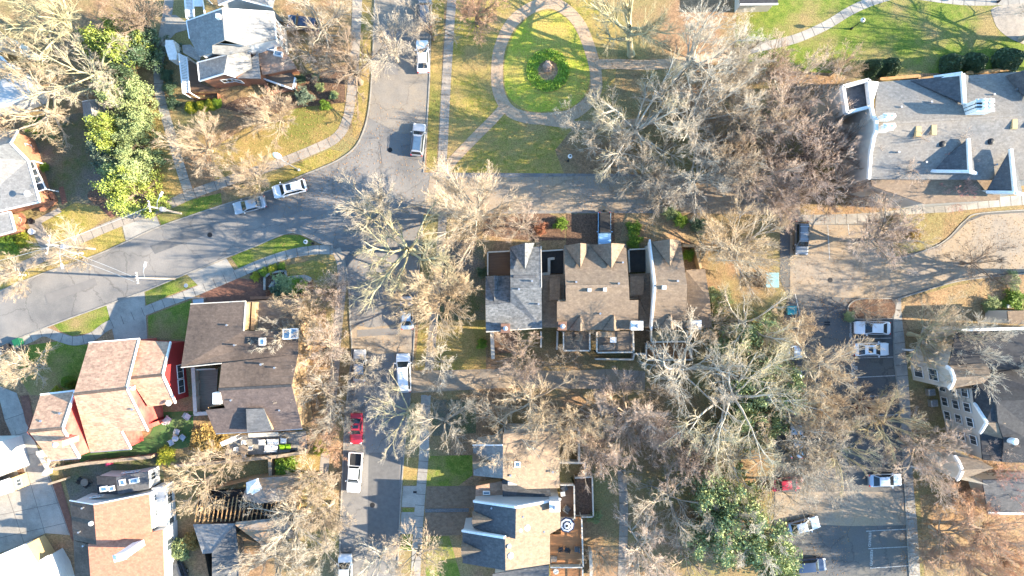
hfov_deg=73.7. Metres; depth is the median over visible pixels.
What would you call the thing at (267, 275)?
retaining wall
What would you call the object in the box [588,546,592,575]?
garden screen
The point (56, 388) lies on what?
shrub
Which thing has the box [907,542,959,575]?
bare tree
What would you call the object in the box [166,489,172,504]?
window
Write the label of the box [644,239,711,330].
end townhouse
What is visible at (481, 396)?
bare tree
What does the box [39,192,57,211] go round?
brick planter
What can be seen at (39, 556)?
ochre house
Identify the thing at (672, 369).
bare tree
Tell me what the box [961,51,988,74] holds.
round shrub
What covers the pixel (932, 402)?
air conditioner
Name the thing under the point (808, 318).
bare tree
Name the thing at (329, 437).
bare tree
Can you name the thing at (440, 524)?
brick drive
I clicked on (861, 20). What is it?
post lamp
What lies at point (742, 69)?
bare tree
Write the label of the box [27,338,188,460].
red house
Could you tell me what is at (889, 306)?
garden bed
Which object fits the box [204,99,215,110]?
yellow shrub
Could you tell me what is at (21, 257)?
lawn
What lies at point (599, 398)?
pavement
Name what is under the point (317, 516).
bare tree
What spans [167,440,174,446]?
garden chair
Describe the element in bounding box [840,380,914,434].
bare tree
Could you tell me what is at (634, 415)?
bare tree
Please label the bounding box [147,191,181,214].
utility pole
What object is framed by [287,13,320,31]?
parked car
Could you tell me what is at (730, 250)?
bare tree
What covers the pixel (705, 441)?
bare tree
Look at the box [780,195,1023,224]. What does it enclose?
pavement
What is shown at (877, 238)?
bare tree
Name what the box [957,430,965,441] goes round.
window
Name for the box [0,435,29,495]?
white house
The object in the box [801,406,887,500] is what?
bare tree
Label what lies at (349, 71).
bare tree
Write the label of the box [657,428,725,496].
bare tree
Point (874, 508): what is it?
parking surface
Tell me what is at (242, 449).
garden table
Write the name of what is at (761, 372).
bare tree
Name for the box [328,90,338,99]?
shrub
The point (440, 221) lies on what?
pavement
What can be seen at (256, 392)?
dark roofed house
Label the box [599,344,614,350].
deck bench
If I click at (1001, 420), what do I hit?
beige apartments
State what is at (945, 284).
kerb
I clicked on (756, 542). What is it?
evergreen tree
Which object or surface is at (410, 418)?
bare tree
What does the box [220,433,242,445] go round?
shade sail
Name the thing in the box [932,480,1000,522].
bare tree
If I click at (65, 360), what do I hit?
lawn
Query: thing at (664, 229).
garden bed
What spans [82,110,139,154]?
evergreen tree
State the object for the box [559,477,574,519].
brown deck
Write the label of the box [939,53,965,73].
round shrub
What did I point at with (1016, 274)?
shrub
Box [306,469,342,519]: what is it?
bare tree
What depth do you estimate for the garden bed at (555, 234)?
98.99 m
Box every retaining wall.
[250,293,301,299]
[263,270,286,289]
[268,275,311,288]
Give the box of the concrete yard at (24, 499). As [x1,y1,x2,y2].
[0,386,69,552]
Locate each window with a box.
[15,478,21,486]
[121,470,140,473]
[150,471,155,480]
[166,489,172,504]
[166,535,173,551]
[168,515,174,524]
[176,364,183,378]
[177,378,184,393]
[220,79,233,82]
[230,78,244,83]
[913,365,923,377]
[927,368,938,381]
[940,396,948,406]
[943,410,951,420]
[951,399,959,409]
[954,413,962,424]
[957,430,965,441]
[960,388,968,397]
[962,402,971,412]
[965,416,974,427]
[969,434,977,445]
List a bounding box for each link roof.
[502,479,550,496]
[542,274,563,327]
[628,273,650,327]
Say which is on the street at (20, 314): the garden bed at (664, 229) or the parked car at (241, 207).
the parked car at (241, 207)
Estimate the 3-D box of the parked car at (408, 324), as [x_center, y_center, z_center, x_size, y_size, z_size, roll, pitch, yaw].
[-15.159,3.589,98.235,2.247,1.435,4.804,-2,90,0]
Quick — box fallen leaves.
[150,0,1023,575]
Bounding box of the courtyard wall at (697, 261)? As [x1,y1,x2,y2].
[681,244,701,268]
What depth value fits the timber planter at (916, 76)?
98.03 m
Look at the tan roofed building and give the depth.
94.69 m
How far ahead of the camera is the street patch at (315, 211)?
98.94 m
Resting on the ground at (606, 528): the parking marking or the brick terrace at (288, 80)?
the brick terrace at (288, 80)
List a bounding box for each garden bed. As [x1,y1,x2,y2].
[87,188,110,208]
[221,65,344,116]
[249,266,314,295]
[301,311,330,438]
[481,213,564,240]
[528,51,565,89]
[620,213,709,260]
[800,206,844,214]
[849,299,894,319]
[886,212,979,256]
[901,279,1023,329]
[920,493,1023,575]
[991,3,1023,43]
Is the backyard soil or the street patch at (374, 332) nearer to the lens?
the street patch at (374, 332)
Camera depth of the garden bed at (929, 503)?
98.99 m
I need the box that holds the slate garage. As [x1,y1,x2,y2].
[193,519,244,575]
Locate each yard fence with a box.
[490,332,494,358]
[540,331,541,347]
[556,331,557,349]
[594,352,644,359]
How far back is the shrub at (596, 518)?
97.84 m
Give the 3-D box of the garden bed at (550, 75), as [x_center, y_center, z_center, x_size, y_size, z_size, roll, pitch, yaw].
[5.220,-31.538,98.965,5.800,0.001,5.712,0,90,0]
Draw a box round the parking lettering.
[870,550,872,565]
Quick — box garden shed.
[82,100,105,124]
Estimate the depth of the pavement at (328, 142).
98.95 m
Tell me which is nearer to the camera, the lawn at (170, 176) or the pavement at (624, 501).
the pavement at (624, 501)
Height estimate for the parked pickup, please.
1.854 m
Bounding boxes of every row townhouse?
[461,518,549,575]
[472,423,558,488]
[472,488,560,538]
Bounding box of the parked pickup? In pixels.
[345,451,363,492]
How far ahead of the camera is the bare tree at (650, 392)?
93.33 m
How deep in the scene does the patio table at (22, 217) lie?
98.23 m
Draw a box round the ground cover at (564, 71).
[526,48,569,91]
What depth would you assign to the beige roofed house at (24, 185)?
95.40 m
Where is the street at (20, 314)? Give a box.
[0,114,777,575]
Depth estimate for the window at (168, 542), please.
96.57 m
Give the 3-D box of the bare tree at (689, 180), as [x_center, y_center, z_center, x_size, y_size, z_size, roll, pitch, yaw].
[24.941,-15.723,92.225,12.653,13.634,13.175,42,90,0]
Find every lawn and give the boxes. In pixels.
[0,227,124,289]
[0,231,39,268]
[15,341,87,394]
[31,113,111,206]
[42,203,107,244]
[54,306,109,335]
[144,100,180,197]
[145,275,196,304]
[148,300,190,339]
[158,193,221,224]
[211,102,345,179]
[231,235,312,267]
[267,149,341,188]
[275,448,320,471]
[284,260,326,279]
[352,0,371,137]
[400,534,412,549]
[402,458,418,484]
[403,508,414,511]
[415,320,485,369]
[425,536,459,575]
[426,0,444,171]
[427,455,471,485]
[432,399,475,435]
[438,240,484,319]
[447,0,619,172]
[504,11,589,111]
[735,0,1023,74]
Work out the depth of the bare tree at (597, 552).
94.37 m
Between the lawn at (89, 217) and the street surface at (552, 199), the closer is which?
the street surface at (552, 199)
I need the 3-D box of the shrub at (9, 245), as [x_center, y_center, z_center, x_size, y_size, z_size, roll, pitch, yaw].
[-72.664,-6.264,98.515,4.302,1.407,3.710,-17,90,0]
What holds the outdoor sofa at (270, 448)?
on the patio at (259, 449)
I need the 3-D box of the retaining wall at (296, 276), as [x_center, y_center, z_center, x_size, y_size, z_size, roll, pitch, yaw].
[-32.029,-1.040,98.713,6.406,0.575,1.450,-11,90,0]
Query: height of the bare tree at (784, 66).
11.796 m
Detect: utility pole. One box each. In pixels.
[45,235,95,268]
[135,262,175,283]
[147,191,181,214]
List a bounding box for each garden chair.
[75,476,82,484]
[163,415,172,423]
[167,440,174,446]
[173,428,180,436]
[178,434,185,441]
[182,412,191,420]
[564,334,572,341]
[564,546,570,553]
[575,334,584,341]
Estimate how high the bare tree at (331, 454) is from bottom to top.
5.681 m
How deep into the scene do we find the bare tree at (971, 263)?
93.96 m
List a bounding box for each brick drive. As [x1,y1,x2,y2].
[200,278,274,302]
[424,513,470,535]
[425,486,475,507]
[566,212,614,244]
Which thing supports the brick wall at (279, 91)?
on the ground at (606, 528)
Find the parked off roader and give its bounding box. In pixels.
[597,210,612,243]
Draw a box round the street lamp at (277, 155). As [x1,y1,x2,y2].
[273,152,299,170]
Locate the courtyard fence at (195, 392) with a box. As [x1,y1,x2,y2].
[191,367,206,415]
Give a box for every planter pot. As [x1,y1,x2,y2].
[27,218,34,223]
[28,228,35,234]
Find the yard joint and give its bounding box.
[0,413,68,541]
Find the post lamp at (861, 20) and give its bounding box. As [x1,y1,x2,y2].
[850,18,864,29]
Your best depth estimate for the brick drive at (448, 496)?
98.97 m
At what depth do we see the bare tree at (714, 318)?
92.28 m
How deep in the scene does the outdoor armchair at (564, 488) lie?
95.90 m
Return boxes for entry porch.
[475,478,502,496]
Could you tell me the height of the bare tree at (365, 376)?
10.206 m
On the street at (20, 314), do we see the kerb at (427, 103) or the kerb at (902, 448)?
the kerb at (427, 103)
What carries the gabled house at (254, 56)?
on the ground at (606, 528)
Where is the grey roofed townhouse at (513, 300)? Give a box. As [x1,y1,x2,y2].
[485,243,541,332]
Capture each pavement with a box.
[0,0,361,277]
[0,245,332,354]
[154,0,191,191]
[158,15,186,55]
[319,248,345,479]
[411,395,430,575]
[425,212,446,369]
[437,0,455,175]
[593,389,610,415]
[617,470,627,575]
[729,0,888,55]
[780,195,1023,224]
[894,299,919,575]
[924,0,1023,5]
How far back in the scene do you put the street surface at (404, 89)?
98.95 m
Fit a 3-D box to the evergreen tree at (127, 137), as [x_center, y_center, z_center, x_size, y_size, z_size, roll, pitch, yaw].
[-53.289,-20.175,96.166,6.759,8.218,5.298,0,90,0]
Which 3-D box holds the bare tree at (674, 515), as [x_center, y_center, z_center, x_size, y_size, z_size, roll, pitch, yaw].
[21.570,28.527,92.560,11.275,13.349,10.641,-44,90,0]
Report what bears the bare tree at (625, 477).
on the ground at (606, 528)
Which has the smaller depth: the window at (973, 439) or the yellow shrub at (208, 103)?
the window at (973, 439)
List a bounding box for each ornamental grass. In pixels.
[187,420,219,457]
[202,426,226,450]
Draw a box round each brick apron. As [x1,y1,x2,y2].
[59,186,66,204]
[99,205,120,217]
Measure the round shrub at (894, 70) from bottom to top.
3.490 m
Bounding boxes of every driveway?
[107,292,146,339]
[122,216,159,240]
[187,259,233,284]
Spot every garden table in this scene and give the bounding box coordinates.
[81,479,88,485]
[172,436,178,441]
[238,445,247,453]
[610,337,615,342]
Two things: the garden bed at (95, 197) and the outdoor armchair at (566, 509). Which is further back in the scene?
the garden bed at (95, 197)
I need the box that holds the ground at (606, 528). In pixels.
[0,0,1023,575]
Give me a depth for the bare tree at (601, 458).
92.76 m
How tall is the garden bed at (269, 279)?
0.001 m
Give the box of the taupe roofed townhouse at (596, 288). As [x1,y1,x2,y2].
[557,243,642,330]
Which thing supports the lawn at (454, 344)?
on the ground at (606, 528)
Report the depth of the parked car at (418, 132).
97.65 m
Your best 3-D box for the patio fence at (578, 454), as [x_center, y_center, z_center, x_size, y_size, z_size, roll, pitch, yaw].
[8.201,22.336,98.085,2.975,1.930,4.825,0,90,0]
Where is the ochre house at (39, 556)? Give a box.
[0,535,74,575]
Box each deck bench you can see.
[597,331,612,336]
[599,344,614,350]
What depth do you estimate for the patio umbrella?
94.28 m
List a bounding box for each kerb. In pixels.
[0,0,374,290]
[0,232,350,345]
[339,320,352,553]
[397,398,410,564]
[412,214,423,367]
[423,35,430,171]
[847,298,891,319]
[891,209,1023,258]
[893,320,909,575]
[898,273,1023,298]
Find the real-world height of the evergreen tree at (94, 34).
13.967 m
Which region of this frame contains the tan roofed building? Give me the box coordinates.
[985,310,1023,323]
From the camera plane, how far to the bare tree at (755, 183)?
90.89 m
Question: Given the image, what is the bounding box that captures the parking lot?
[774,211,1023,575]
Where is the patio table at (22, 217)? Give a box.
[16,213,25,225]
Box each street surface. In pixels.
[349,324,412,353]
[369,0,429,133]
[425,176,799,215]
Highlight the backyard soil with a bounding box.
[60,456,164,499]
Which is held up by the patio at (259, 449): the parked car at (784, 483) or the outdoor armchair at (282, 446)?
the outdoor armchair at (282, 446)
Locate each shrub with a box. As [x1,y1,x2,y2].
[0,234,24,254]
[15,230,32,248]
[23,117,44,135]
[40,163,48,171]
[42,122,59,141]
[50,385,61,391]
[61,375,76,388]
[155,444,176,466]
[157,69,173,82]
[161,80,178,94]
[166,93,181,110]
[171,535,189,560]
[179,532,199,551]
[184,101,196,113]
[195,100,207,112]
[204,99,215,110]
[212,97,221,108]
[249,271,260,282]
[257,266,267,277]
[266,290,272,295]
[267,263,276,275]
[268,283,283,299]
[271,271,300,298]
[274,456,298,474]
[278,262,285,270]
[287,274,307,294]
[294,85,316,105]
[295,74,305,83]
[312,439,328,456]
[314,82,324,91]
[319,100,331,109]
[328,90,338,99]
[476,266,488,278]
[476,338,487,349]
[533,220,548,235]
[551,216,568,230]
[587,510,603,523]
[625,219,641,237]
[626,233,643,248]
[661,204,679,220]
[673,212,688,227]
[682,248,694,261]
[687,217,706,235]
[844,310,855,322]
[854,396,874,414]
[861,59,883,78]
[877,57,901,77]
[905,226,921,244]
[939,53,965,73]
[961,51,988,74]
[981,296,1002,312]
[990,47,1023,72]
[998,287,1023,310]
[999,269,1022,290]
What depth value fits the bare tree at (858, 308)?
96.17 m
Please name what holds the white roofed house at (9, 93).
on the ground at (606, 528)
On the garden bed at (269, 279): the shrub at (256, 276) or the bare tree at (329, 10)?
the shrub at (256, 276)
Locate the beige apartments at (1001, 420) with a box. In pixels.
[910,325,1023,462]
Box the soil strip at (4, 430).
[0,403,24,474]
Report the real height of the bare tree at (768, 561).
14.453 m
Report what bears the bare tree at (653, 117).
on the ground at (606, 528)
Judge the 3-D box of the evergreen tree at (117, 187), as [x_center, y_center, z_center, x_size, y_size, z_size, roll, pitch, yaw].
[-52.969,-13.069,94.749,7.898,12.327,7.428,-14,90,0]
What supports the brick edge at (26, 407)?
on the concrete yard at (24, 499)
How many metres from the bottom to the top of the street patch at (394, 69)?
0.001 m
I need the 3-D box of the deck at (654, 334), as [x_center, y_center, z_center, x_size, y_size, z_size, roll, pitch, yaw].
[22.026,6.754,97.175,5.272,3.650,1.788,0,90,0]
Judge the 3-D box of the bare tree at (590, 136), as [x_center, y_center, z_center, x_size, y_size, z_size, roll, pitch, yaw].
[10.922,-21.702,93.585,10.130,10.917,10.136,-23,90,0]
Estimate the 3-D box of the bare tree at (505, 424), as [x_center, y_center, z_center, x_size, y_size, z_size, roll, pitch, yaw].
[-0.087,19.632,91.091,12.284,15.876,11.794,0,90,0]
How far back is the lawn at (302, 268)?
98.99 m
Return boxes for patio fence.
[559,426,579,461]
[559,459,586,474]
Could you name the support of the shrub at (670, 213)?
on the ground at (606, 528)
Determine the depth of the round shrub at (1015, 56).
97.33 m
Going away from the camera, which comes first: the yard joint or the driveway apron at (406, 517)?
the yard joint
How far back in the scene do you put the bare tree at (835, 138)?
91.23 m
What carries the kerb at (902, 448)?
on the parking lot
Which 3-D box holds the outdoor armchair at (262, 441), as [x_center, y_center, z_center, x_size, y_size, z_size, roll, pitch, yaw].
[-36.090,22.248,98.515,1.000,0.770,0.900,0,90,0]
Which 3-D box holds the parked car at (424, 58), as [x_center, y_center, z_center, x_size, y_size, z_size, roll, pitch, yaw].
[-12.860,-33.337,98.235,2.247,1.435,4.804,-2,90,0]
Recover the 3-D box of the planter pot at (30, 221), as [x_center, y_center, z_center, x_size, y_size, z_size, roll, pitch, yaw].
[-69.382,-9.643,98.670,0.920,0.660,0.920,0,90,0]
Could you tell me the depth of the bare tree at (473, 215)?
89.44 m
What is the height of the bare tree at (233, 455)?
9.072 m
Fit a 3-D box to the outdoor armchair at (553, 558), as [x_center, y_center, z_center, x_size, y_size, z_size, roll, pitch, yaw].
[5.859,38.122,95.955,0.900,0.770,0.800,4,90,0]
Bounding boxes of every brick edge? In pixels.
[20,395,32,427]
[52,482,73,541]
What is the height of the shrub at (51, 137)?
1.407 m
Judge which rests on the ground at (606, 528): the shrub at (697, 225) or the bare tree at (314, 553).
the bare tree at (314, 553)
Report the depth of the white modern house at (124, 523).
93.93 m
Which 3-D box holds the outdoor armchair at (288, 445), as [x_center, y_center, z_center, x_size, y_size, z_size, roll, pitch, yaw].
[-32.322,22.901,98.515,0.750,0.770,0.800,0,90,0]
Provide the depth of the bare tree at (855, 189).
92.83 m
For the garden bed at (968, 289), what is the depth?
98.99 m
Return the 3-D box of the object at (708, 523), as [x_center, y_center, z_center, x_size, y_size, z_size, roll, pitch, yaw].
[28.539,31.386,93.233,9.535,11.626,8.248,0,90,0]
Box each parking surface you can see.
[775,491,905,525]
[790,213,1023,297]
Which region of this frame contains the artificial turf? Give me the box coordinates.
[80,411,192,461]
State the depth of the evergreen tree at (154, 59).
95.84 m
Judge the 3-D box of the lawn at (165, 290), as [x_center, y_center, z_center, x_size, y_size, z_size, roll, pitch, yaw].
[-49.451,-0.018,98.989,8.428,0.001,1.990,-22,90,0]
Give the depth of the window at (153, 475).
97.22 m
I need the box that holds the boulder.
[542,60,552,72]
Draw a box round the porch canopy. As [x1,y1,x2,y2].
[165,40,184,64]
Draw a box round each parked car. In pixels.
[172,557,188,575]
[233,195,266,214]
[272,179,307,198]
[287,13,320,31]
[348,413,363,443]
[351,349,366,381]
[398,296,413,329]
[410,123,425,156]
[414,40,429,73]
[417,0,432,28]
[770,344,801,359]
[772,476,804,491]
[786,515,820,533]
[789,425,802,458]
[793,221,810,255]
[793,556,826,573]
[852,341,888,357]
[853,320,890,335]
[868,472,901,487]
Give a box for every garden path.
[28,218,51,250]
[39,208,60,223]
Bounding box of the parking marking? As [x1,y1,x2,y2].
[795,224,907,568]
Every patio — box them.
[225,431,307,454]
[494,332,516,352]
[574,474,593,517]
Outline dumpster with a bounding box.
[763,273,778,286]
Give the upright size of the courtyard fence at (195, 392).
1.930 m
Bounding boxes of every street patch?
[150,224,214,253]
[280,204,326,228]
[357,328,399,336]
[367,453,399,542]
[380,140,402,162]
[384,30,399,74]
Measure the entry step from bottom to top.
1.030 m
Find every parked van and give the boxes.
[336,553,352,575]
[394,353,411,392]
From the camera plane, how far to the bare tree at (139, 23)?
92.37 m
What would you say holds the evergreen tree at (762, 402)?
on the ground at (606, 528)
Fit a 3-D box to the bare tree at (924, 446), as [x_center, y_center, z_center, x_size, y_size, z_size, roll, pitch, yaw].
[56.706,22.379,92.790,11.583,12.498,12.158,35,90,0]
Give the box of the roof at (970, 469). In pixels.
[924,448,1023,514]
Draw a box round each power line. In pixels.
[53,207,147,243]
[55,246,129,275]
[56,252,133,281]
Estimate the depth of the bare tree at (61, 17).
89.10 m
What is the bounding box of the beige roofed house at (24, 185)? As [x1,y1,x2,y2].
[0,130,58,236]
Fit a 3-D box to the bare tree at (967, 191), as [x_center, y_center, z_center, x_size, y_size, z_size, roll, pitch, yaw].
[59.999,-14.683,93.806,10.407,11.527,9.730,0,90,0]
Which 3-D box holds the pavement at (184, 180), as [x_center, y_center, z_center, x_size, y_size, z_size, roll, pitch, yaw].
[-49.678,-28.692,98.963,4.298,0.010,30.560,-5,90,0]
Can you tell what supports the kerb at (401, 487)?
on the ground at (606, 528)
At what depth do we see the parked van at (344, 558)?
97.89 m
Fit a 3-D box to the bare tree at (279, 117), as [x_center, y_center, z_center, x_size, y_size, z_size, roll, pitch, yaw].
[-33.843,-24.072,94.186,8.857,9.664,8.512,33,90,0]
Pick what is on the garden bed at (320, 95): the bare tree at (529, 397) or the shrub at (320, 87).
the shrub at (320, 87)
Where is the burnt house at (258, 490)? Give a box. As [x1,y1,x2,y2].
[194,470,301,546]
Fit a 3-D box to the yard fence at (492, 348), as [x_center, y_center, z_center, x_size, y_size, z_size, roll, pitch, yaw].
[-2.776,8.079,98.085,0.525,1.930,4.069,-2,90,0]
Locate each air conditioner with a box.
[925,388,935,395]
[928,399,937,406]
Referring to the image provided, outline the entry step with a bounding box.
[193,298,205,302]
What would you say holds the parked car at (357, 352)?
on the street at (20, 314)
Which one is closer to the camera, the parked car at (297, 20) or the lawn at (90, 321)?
the parked car at (297, 20)
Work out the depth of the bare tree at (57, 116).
91.83 m
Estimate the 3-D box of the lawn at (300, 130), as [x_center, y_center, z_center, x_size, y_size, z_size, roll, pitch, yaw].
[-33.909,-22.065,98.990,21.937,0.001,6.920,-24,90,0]
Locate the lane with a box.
[410,369,644,392]
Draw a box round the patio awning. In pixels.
[248,431,283,437]
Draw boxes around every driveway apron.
[400,512,413,533]
[402,486,415,506]
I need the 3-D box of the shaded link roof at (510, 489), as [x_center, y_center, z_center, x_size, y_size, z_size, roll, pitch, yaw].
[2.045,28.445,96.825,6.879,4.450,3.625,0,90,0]
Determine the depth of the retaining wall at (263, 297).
98.12 m
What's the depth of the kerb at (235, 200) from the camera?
98.87 m
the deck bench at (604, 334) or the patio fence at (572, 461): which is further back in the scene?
the patio fence at (572, 461)
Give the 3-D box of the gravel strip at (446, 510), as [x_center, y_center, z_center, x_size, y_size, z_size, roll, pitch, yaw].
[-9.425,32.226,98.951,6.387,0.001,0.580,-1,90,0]
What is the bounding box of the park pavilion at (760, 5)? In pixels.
[734,0,777,12]
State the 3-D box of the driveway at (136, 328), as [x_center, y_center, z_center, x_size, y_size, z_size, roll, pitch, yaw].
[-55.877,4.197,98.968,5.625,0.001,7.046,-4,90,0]
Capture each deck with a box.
[195,367,219,410]
[550,512,583,567]
[550,566,582,575]
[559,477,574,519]
[561,330,590,350]
[593,330,633,352]
[646,329,687,342]
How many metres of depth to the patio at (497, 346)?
98.60 m
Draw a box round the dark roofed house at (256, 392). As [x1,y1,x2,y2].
[181,298,311,433]
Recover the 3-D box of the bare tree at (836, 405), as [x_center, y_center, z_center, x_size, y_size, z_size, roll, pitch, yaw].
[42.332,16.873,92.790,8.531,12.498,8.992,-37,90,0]
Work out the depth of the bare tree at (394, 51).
91.30 m
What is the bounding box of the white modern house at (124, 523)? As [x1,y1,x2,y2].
[69,466,177,575]
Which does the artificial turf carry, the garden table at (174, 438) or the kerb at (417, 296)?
the garden table at (174, 438)
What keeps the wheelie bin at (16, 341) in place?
on the pavement at (101, 330)
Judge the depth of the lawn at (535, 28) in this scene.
98.99 m
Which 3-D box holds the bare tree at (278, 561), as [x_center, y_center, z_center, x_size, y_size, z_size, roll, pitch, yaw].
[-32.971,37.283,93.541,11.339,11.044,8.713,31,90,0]
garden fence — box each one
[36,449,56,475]
[48,476,70,484]
[53,453,156,470]
[174,449,307,467]
[268,453,275,475]
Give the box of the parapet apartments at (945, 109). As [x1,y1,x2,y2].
[810,70,1023,208]
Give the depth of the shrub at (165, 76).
98.23 m
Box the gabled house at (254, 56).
[178,0,299,99]
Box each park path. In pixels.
[444,103,507,171]
[491,0,601,124]
[529,114,659,128]
[590,49,729,69]
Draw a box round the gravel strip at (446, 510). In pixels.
[425,508,468,512]
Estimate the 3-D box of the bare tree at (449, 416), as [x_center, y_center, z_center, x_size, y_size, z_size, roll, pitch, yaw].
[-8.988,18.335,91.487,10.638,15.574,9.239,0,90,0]
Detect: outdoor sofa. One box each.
[264,444,277,451]
[266,438,279,444]
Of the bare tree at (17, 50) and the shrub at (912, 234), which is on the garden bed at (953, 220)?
the shrub at (912, 234)
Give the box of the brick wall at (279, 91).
[263,83,300,94]
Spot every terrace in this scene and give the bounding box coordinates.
[264,73,296,90]
[487,250,509,275]
[542,249,563,273]
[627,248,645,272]
[644,342,691,360]
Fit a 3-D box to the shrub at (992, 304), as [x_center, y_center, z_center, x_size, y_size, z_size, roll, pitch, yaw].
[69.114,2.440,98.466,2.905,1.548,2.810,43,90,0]
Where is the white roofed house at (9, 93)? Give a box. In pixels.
[0,34,46,115]
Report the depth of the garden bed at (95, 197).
98.97 m
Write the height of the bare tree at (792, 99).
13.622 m
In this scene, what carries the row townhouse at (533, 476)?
on the ground at (606, 528)
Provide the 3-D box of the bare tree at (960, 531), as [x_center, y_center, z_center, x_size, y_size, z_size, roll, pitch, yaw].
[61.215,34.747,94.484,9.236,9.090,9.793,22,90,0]
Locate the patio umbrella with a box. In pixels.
[560,517,574,532]
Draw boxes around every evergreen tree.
[75,14,160,70]
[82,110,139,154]
[85,134,118,171]
[88,164,173,219]
[91,72,159,125]
[94,147,165,189]
[104,52,145,97]
[105,125,166,163]
[110,104,163,138]
[119,23,170,73]
[674,506,737,567]
[686,459,763,525]
[697,480,796,571]
[704,399,793,454]
[707,308,790,375]
[708,285,736,316]
[718,348,806,414]
[737,528,804,575]
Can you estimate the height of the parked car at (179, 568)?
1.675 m
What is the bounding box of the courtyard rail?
[542,257,554,274]
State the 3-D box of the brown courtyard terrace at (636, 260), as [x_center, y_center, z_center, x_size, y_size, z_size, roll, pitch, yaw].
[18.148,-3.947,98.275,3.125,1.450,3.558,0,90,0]
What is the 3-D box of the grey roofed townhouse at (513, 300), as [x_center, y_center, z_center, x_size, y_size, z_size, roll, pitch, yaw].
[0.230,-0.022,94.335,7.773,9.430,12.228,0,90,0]
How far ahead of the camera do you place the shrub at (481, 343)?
98.09 m
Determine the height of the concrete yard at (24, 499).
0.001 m
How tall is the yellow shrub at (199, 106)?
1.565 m
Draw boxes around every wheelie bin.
[0,343,12,353]
[11,338,24,347]
[786,306,796,314]
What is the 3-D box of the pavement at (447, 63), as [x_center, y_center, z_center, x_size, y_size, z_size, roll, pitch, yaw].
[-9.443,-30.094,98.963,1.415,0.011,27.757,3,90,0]
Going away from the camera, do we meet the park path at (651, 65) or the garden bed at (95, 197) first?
the park path at (651, 65)
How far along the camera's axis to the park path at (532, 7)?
98.97 m
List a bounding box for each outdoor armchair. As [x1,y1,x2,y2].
[258,438,265,444]
[279,444,284,449]
[280,437,287,443]
[285,443,290,448]
[550,555,556,562]
[560,486,567,491]
[562,505,570,514]
[574,546,579,552]
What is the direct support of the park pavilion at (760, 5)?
on the ground at (606, 528)
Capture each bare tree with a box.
[0,0,136,76]
[0,21,64,87]
[0,61,92,152]
[0,251,38,301]
[0,341,62,389]
[0,353,22,383]
[14,23,138,109]
[19,213,94,273]
[38,460,67,469]
[95,0,171,44]
[146,107,238,184]
[160,447,232,518]
[188,439,255,488]
[210,145,279,206]
[216,531,307,575]
[237,84,298,149]
[239,472,337,571]
[249,316,305,353]
[267,289,331,355]
[271,22,329,74]
[276,0,363,70]
[282,447,339,507]
[282,491,356,554]
[291,311,349,395]
[291,531,350,575]
[292,370,357,429]
[297,266,356,323]
[299,409,349,459]
[306,21,394,126]
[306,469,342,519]
[308,394,361,439]
[314,0,355,41]
[315,439,345,467]
[332,168,430,248]
[337,347,389,395]
[344,0,425,82]
[348,194,459,312]
[352,530,408,575]
[363,363,431,464]
[374,519,451,575]
[375,255,481,361]
[395,0,461,66]
[405,398,482,455]
[411,339,456,394]
[414,152,532,272]
[440,0,510,46]
[461,377,500,413]
[464,393,558,482]
[484,366,581,443]
[490,328,545,393]
[503,201,543,248]
[536,344,581,386]
[538,391,614,475]
[548,84,629,160]
[559,327,598,353]
[566,416,632,495]
[574,121,661,182]
[576,366,678,470]
[579,533,619,575]
[581,0,692,58]
[584,46,694,182]
[603,454,642,500]
[611,502,679,575]
[613,135,676,210]
[626,454,719,546]
[628,377,688,421]
[632,38,766,160]
[636,304,751,431]
[640,410,688,469]
[642,163,691,236]
[651,0,766,118]
[654,104,768,222]
[656,531,718,575]
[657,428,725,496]
[663,332,834,493]
[681,295,736,346]
[682,421,738,471]
[687,41,775,132]
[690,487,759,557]
[692,138,807,214]
[695,197,802,305]
[697,99,766,202]
[700,281,798,370]
[701,7,777,86]
[701,88,808,180]
[704,427,785,520]
[727,495,816,575]
[739,384,839,468]
[740,465,824,525]
[743,318,816,397]
[745,46,854,156]
[750,167,820,234]
[753,29,816,97]
[757,418,861,510]
[758,86,870,211]
[760,303,827,353]
[779,316,885,423]
[791,374,856,441]
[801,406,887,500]
[816,159,880,222]
[819,114,867,172]
[821,38,868,82]
[838,145,927,223]
[839,187,942,274]
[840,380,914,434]
[842,380,934,468]
[851,287,896,327]
[872,406,971,514]
[873,106,978,185]
[897,291,1000,389]
[901,459,960,497]
[902,151,977,216]
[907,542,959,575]
[910,502,987,575]
[919,532,1017,575]
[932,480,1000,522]
[934,309,1023,402]
[936,236,1023,299]
[944,502,1023,575]
[960,439,1023,474]
[964,453,1023,517]
[985,516,1023,575]
[1011,2,1023,42]
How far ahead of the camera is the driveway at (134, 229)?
98.97 m
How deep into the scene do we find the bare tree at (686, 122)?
88.18 m
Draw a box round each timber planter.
[876,74,933,81]
[965,69,1014,74]
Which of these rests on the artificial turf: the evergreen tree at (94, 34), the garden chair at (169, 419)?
the garden chair at (169, 419)
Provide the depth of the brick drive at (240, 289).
98.97 m

